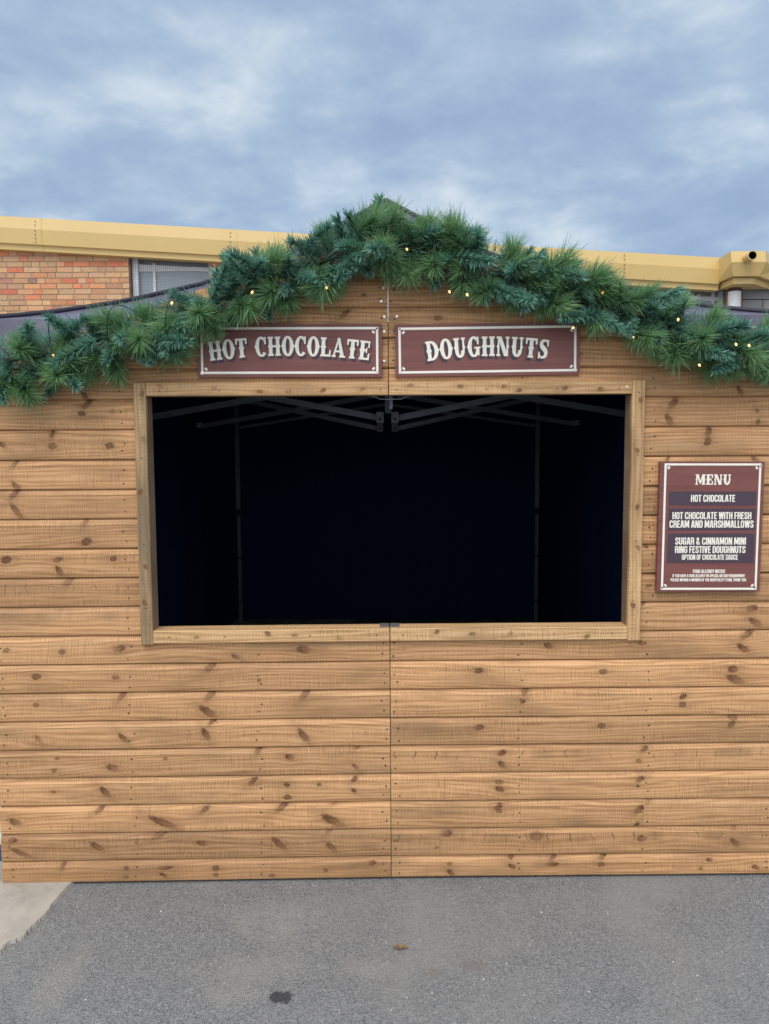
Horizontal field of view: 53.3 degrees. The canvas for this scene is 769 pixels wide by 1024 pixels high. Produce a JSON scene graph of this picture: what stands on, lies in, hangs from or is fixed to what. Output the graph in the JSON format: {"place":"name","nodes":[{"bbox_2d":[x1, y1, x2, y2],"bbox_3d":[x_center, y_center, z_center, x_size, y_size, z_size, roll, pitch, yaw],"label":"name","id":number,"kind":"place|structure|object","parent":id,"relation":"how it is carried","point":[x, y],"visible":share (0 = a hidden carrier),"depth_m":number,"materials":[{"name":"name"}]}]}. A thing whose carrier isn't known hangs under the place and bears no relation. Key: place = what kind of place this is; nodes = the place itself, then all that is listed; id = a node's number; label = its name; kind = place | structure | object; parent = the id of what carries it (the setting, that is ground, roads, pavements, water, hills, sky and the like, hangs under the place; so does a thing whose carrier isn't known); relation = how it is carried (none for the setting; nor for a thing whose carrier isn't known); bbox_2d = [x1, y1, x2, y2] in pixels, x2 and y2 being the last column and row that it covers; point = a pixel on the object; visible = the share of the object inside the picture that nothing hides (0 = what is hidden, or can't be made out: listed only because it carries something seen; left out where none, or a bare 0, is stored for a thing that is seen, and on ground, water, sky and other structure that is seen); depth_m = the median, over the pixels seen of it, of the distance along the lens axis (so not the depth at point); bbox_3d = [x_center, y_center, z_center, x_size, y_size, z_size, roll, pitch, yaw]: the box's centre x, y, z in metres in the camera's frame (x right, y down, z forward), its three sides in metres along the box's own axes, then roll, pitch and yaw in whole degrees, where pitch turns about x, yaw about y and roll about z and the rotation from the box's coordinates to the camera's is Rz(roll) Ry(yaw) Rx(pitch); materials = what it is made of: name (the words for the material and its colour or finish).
{"place":"outdoors","nodes":[
{"label":"outdoors","id":0,"kind":"place"},
{"bbox_2d":[0,619,768,1023],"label":"ground","id":1,"kind":"structure","parent":0,"point":[560,945],"depth_m":2.56,"materials":[{"name":"grey asphalt"}]},
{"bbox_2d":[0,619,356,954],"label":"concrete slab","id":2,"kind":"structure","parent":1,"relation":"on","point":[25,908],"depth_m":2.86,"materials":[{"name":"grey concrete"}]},
{"bbox_2d":[0,806,1,860],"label":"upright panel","id":3,"kind":"object","parent":2,"relation":"on","point":[0,846],"depth_m":3.12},
{"bbox_2d":[0,198,768,625],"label":"pop up gazebo","id":4,"kind":"object","parent":2,"relation":"on","point":[388,506],"visible":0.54,"depth_m":7.44,"materials":[{"name":"blue fabric"}]},
{"bbox_2d":[0,234,768,882],"bbox_3d":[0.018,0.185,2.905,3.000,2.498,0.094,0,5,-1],"label":"market stall","id":5,"kind":"object","parent":1,"relation":"on","point":[138,742],"visible":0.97,"depth_m":2.93,"materials":[{"name":"brown wood"}]},
{"bbox_2d":[197,324,381,377],"bbox_3d":[-0.347,-0.591,2.808,0.674,0.194,0.015,0,5,-1],"label":"hot chocolate sign","id":6,"kind":"object","parent":5,"relation":"attached to","point":[299,350],"visible":0.99,"depth_m":2.80,"materials":[{"name":"brown wood"}]},
{"bbox_2d":[0,192,768,414],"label":"garland","id":7,"kind":"object","parent":5,"relation":"attached to","point":[75,362],"visible":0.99,"depth_m":2.70,"materials":[{"name":"green plastic"}]},
{"bbox_2d":[0,217,768,382],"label":"fairy lights","id":8,"kind":"object","parent":7,"relation":"attached to","point":[573,327],"visible":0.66,"depth_m":2.68,"materials":[{"name":"yellow plastic"}]},
{"bbox_2d":[395,322,579,376],"bbox_3d":[0.378,-0.597,2.817,0.680,0.197,0.015,0,5,0],"label":"doughnuts sign","id":9,"kind":"object","parent":5,"relation":"attached to","point":[487,349],"visible":1,"depth_m":2.81,"materials":[{"name":"brown wood"}]},
{"bbox_2d":[655,461,764,590],"bbox_3d":[1.216,0.055,2.867,0.391,0.490,0.023,0,5,0],"label":"menu board","id":10,"kind":"object","parent":5,"relation":"attached to","point":[709,525],"visible":1,"depth_m":2.86,"materials":[{"name":"brown wood"}]},
{"bbox_2d":[0,216,768,313],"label":"brick building","id":11,"kind":"structure","parent":1,"relation":"on","point":[46,264],"depth_m":10.52,"materials":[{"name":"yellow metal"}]},
{"bbox_2d":[128,258,210,296],"bbox_3d":[-2.979,-2.933,10.768,1.140,2.101,0.186,0,5,0],"label":"window","id":12,"kind":"structure","parent":11,"relation":"in","point":[145,276],"depth_m":10.76,"materials":[{"name":"white paint"}]},
{"bbox_2d":[629,257,723,304],"bbox_3d":[3.816,-2.753,10.799,1.880,1.653,0.160,0,5,0],"label":"window","id":13,"kind":"structure","parent":11,"relation":"in","point":[710,297],"depth_m":10.77,"materials":[{"name":"white paint"}]},
{"bbox_2d":[19,881,768,1020],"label":"grit","id":14,"kind":"object","parent":1,"relation":"on","point":[425,961],"visible":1,"depth_m":2.48,"materials":[{"name":"grey stone"}]},
{"bbox_2d":[393,944,410,949],"bbox_3d":[0.058,1.460,2.570,0.060,0.013,0.019,0,5,0],"label":"dead leaf","id":15,"kind":"object","parent":1,"relation":"on","point":[400,946],"visible":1,"depth_m":2.57,"materials":[{"name":"brown plant"}]},
{"bbox_2d":[0,0,768,256],"label":"sky","id":16,"kind":"structure","parent":0,"point":[633,126],"materials":[{"name":"blue"}]}
]}

